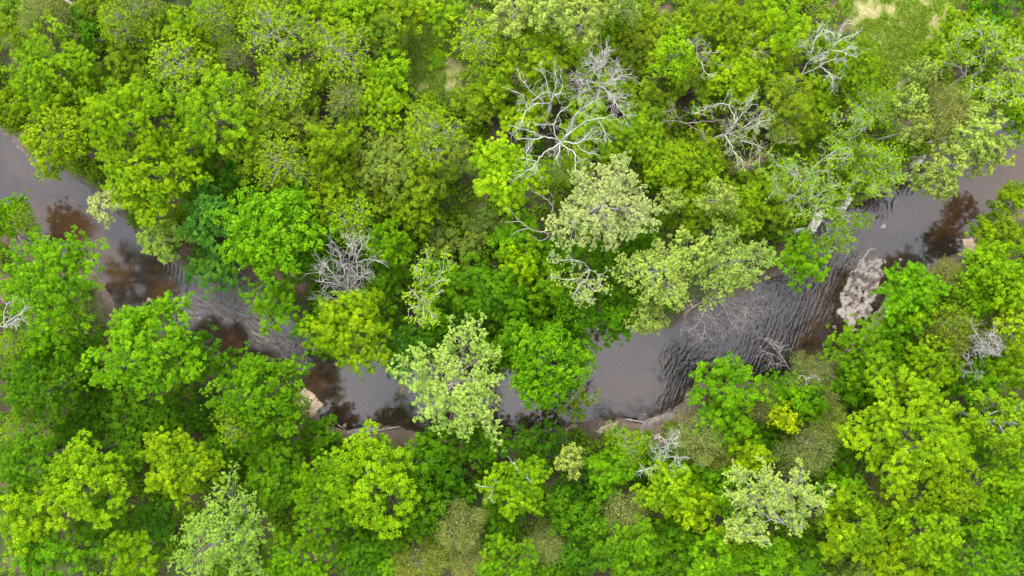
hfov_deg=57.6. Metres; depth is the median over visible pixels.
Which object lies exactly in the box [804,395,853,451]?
bare twig tree
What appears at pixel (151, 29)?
young broadleaf tree
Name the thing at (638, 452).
budding tree
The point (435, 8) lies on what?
young broadleaf tree
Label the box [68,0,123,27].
young broadleaf tree
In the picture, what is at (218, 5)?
budding tree
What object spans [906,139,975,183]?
pale leaved tree
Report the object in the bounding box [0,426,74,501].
broadleaf tree
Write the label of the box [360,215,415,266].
broadleaf tree
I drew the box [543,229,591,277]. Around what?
young broadleaf tree
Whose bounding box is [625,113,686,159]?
young broadleaf tree
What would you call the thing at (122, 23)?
budding tree
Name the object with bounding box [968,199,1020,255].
young broadleaf tree
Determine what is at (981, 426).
broadleaf tree
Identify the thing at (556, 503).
young broadleaf tree
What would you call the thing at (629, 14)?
pale leaved tree
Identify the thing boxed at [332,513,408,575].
broadleaf tree
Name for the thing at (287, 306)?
broadleaf tree
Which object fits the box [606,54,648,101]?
young broadleaf tree
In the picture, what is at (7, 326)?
dead tree
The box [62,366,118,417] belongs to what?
young broadleaf tree
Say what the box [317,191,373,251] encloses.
budding tree
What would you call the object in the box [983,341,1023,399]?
broadleaf tree
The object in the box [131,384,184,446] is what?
young broadleaf tree
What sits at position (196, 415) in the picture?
young broadleaf tree
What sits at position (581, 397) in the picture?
leaning tree
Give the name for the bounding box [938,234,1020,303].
broadleaf tree
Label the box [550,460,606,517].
young broadleaf tree
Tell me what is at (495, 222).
shrub
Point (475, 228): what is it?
shrub
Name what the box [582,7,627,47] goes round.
young broadleaf tree
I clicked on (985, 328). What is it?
bare twig tree
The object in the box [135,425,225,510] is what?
broadleaf tree
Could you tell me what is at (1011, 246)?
young broadleaf tree
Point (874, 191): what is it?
sycamore tree
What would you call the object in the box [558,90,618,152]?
young broadleaf tree
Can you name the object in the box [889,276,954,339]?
young broadleaf tree
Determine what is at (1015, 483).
broadleaf tree
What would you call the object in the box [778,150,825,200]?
young broadleaf tree
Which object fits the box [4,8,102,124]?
broadleaf tree
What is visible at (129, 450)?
young broadleaf tree
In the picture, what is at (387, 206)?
young broadleaf tree
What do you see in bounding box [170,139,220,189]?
young broadleaf tree
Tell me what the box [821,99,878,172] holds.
sycamore tree
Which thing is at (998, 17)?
young broadleaf tree
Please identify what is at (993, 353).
dead tree
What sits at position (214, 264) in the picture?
young broadleaf tree
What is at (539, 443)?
young broadleaf tree
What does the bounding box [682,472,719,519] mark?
young broadleaf tree
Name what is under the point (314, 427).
young broadleaf tree
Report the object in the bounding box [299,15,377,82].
budding tree
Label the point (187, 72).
budding tree
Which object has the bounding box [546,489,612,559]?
young broadleaf tree
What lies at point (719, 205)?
pale leaved tree
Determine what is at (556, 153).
dead tree
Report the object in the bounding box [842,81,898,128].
budding tree
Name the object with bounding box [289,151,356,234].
young broadleaf tree
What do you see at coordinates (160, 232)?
pale leaved tree
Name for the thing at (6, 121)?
fine leaved tree
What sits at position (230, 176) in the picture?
young broadleaf tree
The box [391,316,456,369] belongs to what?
young broadleaf tree
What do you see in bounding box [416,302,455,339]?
young broadleaf tree
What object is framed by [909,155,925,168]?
rock ledge
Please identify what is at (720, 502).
broadleaf tree
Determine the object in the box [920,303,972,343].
budding tree
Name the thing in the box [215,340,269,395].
young broadleaf tree
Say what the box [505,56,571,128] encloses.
dead tree
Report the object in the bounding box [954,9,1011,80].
sycamore tree
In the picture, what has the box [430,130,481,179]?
young broadleaf tree
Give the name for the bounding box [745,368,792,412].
young broadleaf tree
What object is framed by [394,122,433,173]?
young broadleaf tree
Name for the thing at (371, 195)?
young broadleaf tree
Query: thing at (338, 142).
broadleaf tree
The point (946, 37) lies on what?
shrub
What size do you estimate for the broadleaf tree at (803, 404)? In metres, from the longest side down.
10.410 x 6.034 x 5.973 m
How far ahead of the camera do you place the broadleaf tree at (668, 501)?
91.51 m
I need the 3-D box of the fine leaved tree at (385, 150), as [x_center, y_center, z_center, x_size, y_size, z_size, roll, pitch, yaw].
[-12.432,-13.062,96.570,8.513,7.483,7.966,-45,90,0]
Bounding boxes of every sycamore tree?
[401,243,458,328]
[721,455,836,548]
[761,143,851,225]
[809,201,874,255]
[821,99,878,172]
[843,139,909,201]
[923,20,990,103]
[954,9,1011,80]
[974,30,1023,111]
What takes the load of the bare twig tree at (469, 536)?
on the ground at (636, 376)
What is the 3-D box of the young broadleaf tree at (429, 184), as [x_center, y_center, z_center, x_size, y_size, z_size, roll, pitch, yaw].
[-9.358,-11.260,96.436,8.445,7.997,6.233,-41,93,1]
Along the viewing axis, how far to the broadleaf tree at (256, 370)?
89.71 m
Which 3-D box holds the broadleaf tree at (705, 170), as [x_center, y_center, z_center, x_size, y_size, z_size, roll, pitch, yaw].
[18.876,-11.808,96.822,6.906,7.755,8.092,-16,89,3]
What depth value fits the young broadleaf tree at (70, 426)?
96.08 m
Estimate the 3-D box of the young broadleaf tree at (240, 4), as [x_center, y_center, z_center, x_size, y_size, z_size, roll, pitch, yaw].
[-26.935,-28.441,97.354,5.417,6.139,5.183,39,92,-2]
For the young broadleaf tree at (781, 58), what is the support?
on the ground at (636, 376)
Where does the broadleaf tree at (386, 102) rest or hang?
on the ground at (636, 376)
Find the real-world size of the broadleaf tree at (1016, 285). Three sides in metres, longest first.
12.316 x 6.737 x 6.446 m
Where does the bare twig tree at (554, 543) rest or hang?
on the ground at (636, 376)
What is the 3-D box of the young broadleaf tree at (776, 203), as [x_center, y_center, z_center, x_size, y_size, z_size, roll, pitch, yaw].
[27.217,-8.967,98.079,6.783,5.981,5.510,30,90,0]
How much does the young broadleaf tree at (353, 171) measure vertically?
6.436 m
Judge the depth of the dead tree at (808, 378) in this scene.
92.39 m
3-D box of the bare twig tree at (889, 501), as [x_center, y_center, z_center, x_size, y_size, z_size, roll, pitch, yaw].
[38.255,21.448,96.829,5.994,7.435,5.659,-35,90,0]
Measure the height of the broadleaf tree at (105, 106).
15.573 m
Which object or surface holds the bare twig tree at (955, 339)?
on the ground at (636, 376)
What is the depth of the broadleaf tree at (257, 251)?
89.88 m
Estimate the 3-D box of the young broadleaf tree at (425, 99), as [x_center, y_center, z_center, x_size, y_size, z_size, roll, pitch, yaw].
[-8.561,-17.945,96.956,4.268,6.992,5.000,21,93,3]
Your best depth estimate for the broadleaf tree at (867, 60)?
92.34 m
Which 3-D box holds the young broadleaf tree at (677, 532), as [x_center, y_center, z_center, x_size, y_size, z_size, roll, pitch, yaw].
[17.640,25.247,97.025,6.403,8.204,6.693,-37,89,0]
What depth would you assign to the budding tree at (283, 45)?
91.48 m
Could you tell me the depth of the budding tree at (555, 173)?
95.14 m
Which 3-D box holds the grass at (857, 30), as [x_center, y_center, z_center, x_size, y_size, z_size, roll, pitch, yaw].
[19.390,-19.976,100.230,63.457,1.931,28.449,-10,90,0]
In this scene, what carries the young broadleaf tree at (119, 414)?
on the ground at (636, 376)
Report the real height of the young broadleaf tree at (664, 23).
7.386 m
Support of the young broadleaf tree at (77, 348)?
on the ground at (636, 376)
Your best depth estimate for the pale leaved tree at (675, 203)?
92.05 m
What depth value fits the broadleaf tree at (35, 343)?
92.65 m
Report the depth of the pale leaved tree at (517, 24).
90.48 m
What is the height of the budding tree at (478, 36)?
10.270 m
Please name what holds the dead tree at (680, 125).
on the ground at (636, 376)
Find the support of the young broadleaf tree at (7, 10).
on the ground at (636, 376)
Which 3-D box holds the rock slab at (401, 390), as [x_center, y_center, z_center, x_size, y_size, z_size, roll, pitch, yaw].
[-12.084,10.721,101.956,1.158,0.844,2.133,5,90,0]
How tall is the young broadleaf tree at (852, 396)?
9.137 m
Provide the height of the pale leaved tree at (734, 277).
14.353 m
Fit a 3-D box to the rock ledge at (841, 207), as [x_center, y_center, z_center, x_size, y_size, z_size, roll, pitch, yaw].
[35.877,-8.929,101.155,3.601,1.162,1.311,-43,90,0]
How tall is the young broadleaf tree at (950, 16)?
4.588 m
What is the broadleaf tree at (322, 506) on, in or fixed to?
on the ground at (636, 376)
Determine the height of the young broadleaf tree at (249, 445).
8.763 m
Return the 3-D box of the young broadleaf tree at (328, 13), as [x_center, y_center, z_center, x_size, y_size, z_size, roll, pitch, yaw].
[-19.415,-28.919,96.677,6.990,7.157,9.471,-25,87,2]
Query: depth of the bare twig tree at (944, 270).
94.08 m
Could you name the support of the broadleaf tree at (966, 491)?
on the ground at (636, 376)
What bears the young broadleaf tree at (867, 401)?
on the ground at (636, 376)
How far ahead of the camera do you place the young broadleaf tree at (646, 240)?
94.32 m
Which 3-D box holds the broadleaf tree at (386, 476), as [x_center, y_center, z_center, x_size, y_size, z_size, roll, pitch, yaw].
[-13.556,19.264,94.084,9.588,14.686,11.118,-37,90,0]
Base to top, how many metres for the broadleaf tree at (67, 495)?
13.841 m
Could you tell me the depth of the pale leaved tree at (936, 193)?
92.37 m
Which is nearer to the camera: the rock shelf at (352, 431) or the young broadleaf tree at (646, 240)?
the young broadleaf tree at (646, 240)
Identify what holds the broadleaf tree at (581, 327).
on the ground at (636, 376)
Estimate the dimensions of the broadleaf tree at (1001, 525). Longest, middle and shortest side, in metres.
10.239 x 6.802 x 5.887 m
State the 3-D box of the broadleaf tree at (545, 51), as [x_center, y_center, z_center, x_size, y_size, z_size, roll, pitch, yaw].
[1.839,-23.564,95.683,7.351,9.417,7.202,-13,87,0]
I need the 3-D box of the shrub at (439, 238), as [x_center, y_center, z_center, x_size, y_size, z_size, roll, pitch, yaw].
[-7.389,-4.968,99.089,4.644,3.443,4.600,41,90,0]
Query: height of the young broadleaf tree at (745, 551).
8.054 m
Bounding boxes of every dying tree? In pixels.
[547,245,614,308]
[682,83,776,172]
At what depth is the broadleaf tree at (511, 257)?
92.95 m
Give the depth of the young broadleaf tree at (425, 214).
94.90 m
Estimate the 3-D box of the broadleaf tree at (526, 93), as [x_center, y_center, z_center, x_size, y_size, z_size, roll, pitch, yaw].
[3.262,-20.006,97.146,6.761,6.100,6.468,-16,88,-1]
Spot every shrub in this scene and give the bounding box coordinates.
[419,213,463,260]
[424,43,447,70]
[450,214,491,267]
[476,207,510,248]
[478,85,507,127]
[938,32,966,60]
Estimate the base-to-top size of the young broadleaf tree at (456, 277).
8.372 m
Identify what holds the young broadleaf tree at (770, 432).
on the ground at (636, 376)
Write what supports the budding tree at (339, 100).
on the ground at (636, 376)
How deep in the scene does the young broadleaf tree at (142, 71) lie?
95.07 m
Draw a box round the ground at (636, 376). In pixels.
[0,0,1023,575]
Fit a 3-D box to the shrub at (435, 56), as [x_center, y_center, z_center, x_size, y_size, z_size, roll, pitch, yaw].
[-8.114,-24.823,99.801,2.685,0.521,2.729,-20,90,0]
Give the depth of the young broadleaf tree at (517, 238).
95.29 m
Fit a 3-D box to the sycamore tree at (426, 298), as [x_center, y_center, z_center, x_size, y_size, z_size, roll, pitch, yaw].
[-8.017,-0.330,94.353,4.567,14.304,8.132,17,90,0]
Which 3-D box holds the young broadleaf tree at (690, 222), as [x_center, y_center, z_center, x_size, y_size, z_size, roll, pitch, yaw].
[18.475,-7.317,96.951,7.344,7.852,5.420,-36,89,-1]
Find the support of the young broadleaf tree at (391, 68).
on the ground at (636, 376)
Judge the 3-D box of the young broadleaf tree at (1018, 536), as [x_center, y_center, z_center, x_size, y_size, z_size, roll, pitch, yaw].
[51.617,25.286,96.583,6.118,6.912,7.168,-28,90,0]
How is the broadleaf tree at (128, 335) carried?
on the ground at (636, 376)
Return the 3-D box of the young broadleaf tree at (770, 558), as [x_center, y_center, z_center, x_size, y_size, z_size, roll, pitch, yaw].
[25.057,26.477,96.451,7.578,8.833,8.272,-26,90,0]
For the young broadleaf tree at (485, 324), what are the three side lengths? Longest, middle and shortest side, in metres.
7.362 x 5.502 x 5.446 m
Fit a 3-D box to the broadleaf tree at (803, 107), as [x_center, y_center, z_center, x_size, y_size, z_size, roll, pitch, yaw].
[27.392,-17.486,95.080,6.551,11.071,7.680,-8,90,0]
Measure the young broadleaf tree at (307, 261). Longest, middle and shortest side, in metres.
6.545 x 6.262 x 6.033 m
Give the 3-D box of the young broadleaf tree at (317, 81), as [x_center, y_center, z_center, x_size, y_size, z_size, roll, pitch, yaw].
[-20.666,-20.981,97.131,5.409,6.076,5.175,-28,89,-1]
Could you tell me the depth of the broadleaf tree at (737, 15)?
91.17 m
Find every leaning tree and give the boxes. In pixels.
[0,211,41,245]
[548,377,602,429]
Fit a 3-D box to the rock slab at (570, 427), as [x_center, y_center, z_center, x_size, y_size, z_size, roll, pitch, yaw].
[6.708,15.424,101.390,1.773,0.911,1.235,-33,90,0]
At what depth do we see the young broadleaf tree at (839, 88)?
95.80 m
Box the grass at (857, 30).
[404,0,960,272]
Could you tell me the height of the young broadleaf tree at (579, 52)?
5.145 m
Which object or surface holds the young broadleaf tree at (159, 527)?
on the ground at (636, 376)
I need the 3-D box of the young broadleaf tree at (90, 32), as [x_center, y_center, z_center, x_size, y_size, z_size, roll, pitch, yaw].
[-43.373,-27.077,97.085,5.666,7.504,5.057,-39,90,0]
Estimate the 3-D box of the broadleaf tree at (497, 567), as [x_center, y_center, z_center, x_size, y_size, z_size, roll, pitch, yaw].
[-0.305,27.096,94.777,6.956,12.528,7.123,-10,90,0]
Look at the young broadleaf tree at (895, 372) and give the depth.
94.93 m
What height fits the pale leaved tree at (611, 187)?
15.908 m
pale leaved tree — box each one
[86,187,124,228]
[136,218,190,264]
[167,461,274,575]
[385,310,504,452]
[487,0,536,38]
[528,0,573,35]
[541,149,668,252]
[553,441,584,480]
[560,0,605,47]
[602,0,641,27]
[612,235,693,312]
[623,299,670,335]
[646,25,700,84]
[650,185,687,214]
[667,225,714,277]
[692,177,739,217]
[694,218,782,314]
[765,113,801,144]
[877,82,930,123]
[878,110,935,147]
[883,55,937,93]
[885,160,938,191]
[892,171,958,202]
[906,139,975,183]
[926,101,1008,163]
[942,132,1017,180]
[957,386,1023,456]
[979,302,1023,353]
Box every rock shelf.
[347,426,380,435]
[640,410,676,427]
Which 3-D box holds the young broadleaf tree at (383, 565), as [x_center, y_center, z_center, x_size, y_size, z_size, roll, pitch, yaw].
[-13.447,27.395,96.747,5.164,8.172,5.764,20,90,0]
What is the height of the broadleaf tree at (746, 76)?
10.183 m
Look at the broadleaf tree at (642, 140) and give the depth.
93.23 m
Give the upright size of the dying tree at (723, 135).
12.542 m
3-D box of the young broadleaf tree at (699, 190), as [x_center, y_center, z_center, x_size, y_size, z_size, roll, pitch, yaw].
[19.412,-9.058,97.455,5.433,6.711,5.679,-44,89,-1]
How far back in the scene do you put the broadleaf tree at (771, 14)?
90.72 m
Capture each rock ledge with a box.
[781,227,815,235]
[807,209,823,231]
[831,193,854,217]
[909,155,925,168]
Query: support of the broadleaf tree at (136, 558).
on the ground at (636, 376)
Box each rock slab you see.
[397,376,406,394]
[565,425,582,435]
[596,422,616,433]
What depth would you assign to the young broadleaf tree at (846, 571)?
94.53 m
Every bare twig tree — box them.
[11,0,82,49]
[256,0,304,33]
[381,533,448,575]
[430,498,488,556]
[442,527,495,575]
[518,517,567,566]
[596,486,651,543]
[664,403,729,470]
[690,436,741,473]
[738,382,778,426]
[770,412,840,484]
[786,345,839,400]
[798,372,841,414]
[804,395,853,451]
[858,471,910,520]
[903,76,977,145]
[906,298,987,365]
[919,256,967,302]
[970,295,1016,349]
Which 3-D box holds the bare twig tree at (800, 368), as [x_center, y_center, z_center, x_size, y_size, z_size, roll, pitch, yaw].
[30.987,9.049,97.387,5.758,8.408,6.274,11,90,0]
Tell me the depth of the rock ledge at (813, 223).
100.60 m
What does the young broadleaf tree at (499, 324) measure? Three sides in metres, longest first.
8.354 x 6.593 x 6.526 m
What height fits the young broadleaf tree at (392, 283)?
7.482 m
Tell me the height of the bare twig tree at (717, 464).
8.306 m
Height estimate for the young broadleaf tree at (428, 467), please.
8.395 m
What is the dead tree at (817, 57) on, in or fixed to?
on the ground at (636, 376)
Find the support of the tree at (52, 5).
on the ground at (636, 376)
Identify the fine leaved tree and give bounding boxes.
[0,87,31,136]
[18,96,98,182]
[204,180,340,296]
[348,121,437,205]
[497,311,597,414]
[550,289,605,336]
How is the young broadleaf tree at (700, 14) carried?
on the ground at (636, 376)
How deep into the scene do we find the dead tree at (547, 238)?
89.73 m
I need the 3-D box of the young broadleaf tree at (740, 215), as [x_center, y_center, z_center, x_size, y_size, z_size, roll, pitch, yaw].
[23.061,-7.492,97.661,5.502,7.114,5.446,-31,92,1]
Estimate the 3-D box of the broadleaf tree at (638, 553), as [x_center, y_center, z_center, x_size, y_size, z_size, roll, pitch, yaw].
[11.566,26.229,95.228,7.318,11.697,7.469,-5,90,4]
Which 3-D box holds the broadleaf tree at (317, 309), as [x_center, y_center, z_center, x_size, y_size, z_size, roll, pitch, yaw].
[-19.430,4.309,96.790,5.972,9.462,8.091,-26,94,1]
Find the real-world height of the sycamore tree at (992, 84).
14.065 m
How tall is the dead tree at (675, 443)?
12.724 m
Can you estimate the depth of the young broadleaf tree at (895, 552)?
93.76 m
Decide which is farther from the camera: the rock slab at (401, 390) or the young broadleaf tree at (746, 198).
the rock slab at (401, 390)
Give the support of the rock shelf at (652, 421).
on the ground at (636, 376)
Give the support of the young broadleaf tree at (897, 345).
on the ground at (636, 376)
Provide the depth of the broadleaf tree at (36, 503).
89.87 m
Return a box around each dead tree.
[0,294,30,330]
[299,226,387,308]
[475,459,528,502]
[503,185,556,240]
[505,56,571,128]
[508,97,625,182]
[557,35,638,157]
[635,423,690,485]
[650,99,724,144]
[669,279,769,347]
[687,33,719,78]
[702,30,766,68]
[751,336,792,372]
[765,16,866,97]
[797,375,821,387]
[939,351,984,379]
[958,316,1008,365]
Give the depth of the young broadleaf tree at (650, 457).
96.12 m
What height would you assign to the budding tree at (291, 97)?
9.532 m
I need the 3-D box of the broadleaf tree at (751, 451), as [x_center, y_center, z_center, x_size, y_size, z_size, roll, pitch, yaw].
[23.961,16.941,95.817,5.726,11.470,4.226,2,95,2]
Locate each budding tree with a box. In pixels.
[0,324,35,363]
[0,404,53,449]
[4,200,40,258]
[95,0,146,48]
[109,0,168,34]
[145,29,216,105]
[186,0,242,35]
[209,405,263,453]
[210,69,258,110]
[213,35,256,74]
[237,0,315,69]
[247,53,313,119]
[249,134,323,193]
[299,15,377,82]
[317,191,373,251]
[322,75,368,128]
[397,95,471,171]
[445,3,507,72]
[539,150,571,186]
[604,419,652,469]
[837,133,909,196]
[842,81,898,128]
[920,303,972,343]
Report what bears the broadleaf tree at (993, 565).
on the ground at (636, 376)
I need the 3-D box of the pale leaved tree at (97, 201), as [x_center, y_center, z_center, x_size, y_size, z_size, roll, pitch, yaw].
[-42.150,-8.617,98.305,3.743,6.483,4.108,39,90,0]
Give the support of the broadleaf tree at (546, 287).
on the ground at (636, 376)
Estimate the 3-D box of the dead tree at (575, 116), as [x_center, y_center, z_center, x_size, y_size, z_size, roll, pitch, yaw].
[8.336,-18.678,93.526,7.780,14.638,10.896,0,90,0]
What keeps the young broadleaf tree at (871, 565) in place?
on the ground at (636, 376)
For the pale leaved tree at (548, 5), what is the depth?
90.27 m
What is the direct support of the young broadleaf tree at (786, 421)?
on the ground at (636, 376)
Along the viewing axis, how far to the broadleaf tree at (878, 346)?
92.87 m
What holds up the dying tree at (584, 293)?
on the ground at (636, 376)
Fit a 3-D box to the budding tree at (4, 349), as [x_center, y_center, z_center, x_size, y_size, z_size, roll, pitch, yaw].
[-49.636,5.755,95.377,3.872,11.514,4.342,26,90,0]
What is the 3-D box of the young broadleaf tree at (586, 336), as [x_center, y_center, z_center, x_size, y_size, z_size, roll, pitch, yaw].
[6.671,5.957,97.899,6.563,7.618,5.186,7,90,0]
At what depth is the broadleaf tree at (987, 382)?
94.63 m
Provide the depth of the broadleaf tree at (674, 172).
92.43 m
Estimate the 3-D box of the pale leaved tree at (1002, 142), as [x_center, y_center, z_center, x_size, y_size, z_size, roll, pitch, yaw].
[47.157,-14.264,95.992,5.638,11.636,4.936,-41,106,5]
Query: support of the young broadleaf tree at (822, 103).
on the ground at (636, 376)
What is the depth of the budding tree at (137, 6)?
93.64 m
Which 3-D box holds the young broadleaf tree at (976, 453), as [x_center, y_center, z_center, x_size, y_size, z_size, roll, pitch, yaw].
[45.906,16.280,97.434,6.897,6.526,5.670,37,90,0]
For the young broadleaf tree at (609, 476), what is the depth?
94.17 m
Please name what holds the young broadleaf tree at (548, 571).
on the ground at (636, 376)
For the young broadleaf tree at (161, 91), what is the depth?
96.14 m
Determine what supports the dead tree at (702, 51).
on the ground at (636, 376)
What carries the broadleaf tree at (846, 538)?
on the ground at (636, 376)
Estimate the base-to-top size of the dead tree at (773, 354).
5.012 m
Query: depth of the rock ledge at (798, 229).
100.49 m
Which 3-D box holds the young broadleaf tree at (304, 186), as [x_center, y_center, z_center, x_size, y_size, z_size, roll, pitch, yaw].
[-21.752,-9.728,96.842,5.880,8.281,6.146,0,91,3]
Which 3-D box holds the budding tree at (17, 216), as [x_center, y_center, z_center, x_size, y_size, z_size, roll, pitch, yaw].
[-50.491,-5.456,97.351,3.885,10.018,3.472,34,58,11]
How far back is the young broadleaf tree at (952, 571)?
94.19 m
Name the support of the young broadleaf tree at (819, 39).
on the ground at (636, 376)
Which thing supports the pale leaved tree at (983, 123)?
on the ground at (636, 376)
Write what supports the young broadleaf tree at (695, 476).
on the ground at (636, 376)
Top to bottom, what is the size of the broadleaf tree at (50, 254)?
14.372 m
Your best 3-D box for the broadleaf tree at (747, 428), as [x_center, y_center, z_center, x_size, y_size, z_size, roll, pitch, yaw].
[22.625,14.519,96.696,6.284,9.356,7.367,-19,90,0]
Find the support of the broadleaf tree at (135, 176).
on the ground at (636, 376)
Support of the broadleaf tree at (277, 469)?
on the ground at (636, 376)
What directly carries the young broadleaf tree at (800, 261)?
on the ground at (636, 376)
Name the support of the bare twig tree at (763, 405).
on the ground at (636, 376)
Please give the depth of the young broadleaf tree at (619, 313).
94.61 m
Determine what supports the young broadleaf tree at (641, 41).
on the ground at (636, 376)
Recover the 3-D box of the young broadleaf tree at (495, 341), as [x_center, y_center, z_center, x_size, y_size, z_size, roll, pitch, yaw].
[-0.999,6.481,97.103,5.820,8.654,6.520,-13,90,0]
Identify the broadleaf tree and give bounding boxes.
[0,0,33,52]
[0,188,34,253]
[0,225,109,358]
[0,350,91,433]
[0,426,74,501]
[0,483,69,564]
[0,511,103,575]
[2,321,63,382]
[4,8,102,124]
[36,428,135,529]
[42,320,108,388]
[49,399,101,448]
[58,1,115,55]
[58,65,105,115]
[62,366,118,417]
[66,498,127,569]
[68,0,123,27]
[74,73,167,157]
[75,290,207,403]
[84,127,213,228]
[89,385,154,454]
[97,529,158,575]
[104,31,157,108]
[107,419,152,478]
[119,495,181,553]
[131,72,178,116]
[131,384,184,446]
[132,5,172,52]
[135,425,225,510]
[156,63,265,157]
[160,4,211,58]
[163,323,228,383]
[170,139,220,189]
[174,168,246,253]
[178,388,222,437]
[181,27,230,85]
[183,236,244,299]
[195,425,238,470]
[198,352,315,441]
[208,126,281,186]
[214,149,266,198]
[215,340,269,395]
[217,527,272,575]
[221,408,300,466]
[224,0,267,29]
[230,88,308,155]
[237,274,300,337]
[243,434,319,518]
[265,526,335,575]
[270,163,324,221]
[275,100,327,142]
[281,237,341,285]
[284,60,332,110]
[287,445,386,548]
[288,0,349,56]
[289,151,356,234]
[289,287,351,366]
[295,413,344,462]
[298,207,344,256]
[298,287,394,380]
[302,114,363,178]
[307,418,425,539]
[326,140,370,198]
[331,0,393,39]
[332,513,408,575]
[340,58,389,98]
[344,73,408,137]
[345,273,403,340]
[347,162,387,221]
[354,0,414,56]
[356,35,419,102]
[357,535,411,575]
[359,256,411,314]
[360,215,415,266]
[368,176,430,220]
[373,0,430,36]
[381,326,422,382]
[382,427,460,499]
[387,147,465,209]
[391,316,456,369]
[391,478,453,543]
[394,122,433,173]
[396,188,440,244]
[405,88,447,132]
[413,418,477,475]
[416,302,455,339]
[418,0,468,46]
[418,250,491,320]
[427,459,478,525]
[429,287,466,323]
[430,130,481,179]
[447,78,495,124]
[449,294,497,348]
[459,264,533,322]
[459,414,516,474]
[463,47,531,110]
[466,131,550,215]
[473,533,544,575]
[474,323,530,381]
[474,454,552,521]
[478,500,531,544]
[484,316,546,372]
[487,203,553,259]
[492,230,540,295]
[495,13,568,84]
[497,95,543,144]
[500,284,552,330]
[507,416,571,469]
[515,65,573,125]
[521,251,589,316]
[524,479,583,535]
[524,548,572,575]
[538,525,601,575]
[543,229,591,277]
[546,321,607,369]
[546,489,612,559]
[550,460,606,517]
[553,135,602,187]
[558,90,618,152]
[562,40,614,80]
[573,60,635,109]
[580,442,641,505]
[581,257,650,306]
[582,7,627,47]
[583,237,627,277]
[589,513,659,575]
[592,104,663,170]
[594,289,648,351]
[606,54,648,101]
[608,0,661,45]
[608,17,663,74]
[617,67,681,132]
[618,215,663,259]
[624,428,672,487]
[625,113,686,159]
[629,455,704,519]
[636,138,706,190]
[638,524,698,575]
[645,0,695,59]
[655,189,721,241]
[657,513,716,564]
[662,140,731,215]
[664,48,726,118]
[664,481,722,539]
[671,444,724,506]
[672,0,735,57]
[677,176,724,220]
[679,526,745,575]
[680,122,725,172]
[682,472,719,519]
[686,351,772,441]
[686,463,757,526]
[697,0,765,64]
[701,40,783,108]
[706,395,767,460]
[707,83,744,117]
[710,190,763,242]
[711,502,760,558]
[721,160,783,233]
[721,437,778,481]
[726,511,802,575]
[744,0,810,56]
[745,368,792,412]
[751,172,806,235]
[751,411,798,458]
[753,34,794,87]
[754,143,800,184]
[757,70,820,148]
[766,401,799,433]
[767,371,831,430]
[769,91,835,152]
[770,221,831,293]
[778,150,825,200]
[783,8,844,72]
[785,535,829,575]
[802,74,854,128]
[804,441,862,483]
[809,344,890,408]
[809,481,893,564]
[814,467,877,528]
[820,312,896,391]
[822,71,865,115]
[826,34,886,96]
[826,545,874,575]
[832,354,988,508]
[842,367,905,416]
[847,534,898,575]
[859,312,924,367]
[866,519,933,575]
[870,260,959,335]
[872,353,914,397]
[886,496,972,569]
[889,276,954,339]
[899,447,986,519]
[900,329,964,395]
[909,543,971,575]
[912,36,949,72]
[930,0,975,46]
[937,271,995,325]
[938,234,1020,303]
[947,355,1002,409]
[954,423,996,473]
[956,532,1023,575]
[959,486,1023,546]
[964,214,1023,263]
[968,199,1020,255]
[969,0,1023,42]
[976,254,1023,320]
[977,448,1023,511]
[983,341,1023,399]
[987,80,1023,149]
[988,498,1023,558]
[991,11,1023,59]
[992,179,1023,219]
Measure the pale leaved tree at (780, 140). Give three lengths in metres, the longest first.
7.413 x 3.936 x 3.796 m
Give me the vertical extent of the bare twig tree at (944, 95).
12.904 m
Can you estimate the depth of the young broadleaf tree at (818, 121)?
95.03 m
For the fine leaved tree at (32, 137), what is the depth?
92.02 m
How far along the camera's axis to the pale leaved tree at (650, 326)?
92.55 m
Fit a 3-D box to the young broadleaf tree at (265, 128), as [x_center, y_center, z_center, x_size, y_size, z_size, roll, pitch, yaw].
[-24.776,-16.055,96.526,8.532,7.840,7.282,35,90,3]
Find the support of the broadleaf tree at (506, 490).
on the ground at (636, 376)
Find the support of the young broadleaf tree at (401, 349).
on the ground at (636, 376)
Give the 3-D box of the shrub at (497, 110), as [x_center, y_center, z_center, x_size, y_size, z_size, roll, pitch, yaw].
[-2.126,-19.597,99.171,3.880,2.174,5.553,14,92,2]
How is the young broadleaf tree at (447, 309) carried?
on the ground at (636, 376)
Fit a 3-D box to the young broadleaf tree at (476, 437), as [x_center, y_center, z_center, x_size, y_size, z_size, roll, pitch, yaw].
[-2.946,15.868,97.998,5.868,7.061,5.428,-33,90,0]
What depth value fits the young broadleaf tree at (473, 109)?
96.77 m
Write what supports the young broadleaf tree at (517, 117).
on the ground at (636, 376)
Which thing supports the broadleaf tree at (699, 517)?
on the ground at (636, 376)
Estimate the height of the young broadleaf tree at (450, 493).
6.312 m
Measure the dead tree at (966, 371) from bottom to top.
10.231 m
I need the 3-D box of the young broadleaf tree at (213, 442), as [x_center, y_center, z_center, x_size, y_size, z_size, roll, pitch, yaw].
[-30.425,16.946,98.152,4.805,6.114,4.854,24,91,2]
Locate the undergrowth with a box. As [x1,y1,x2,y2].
[0,0,1023,575]
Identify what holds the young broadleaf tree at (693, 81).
on the ground at (636, 376)
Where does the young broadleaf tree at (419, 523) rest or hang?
on the ground at (636, 376)
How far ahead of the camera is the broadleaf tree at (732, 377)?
92.04 m
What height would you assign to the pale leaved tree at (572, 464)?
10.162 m

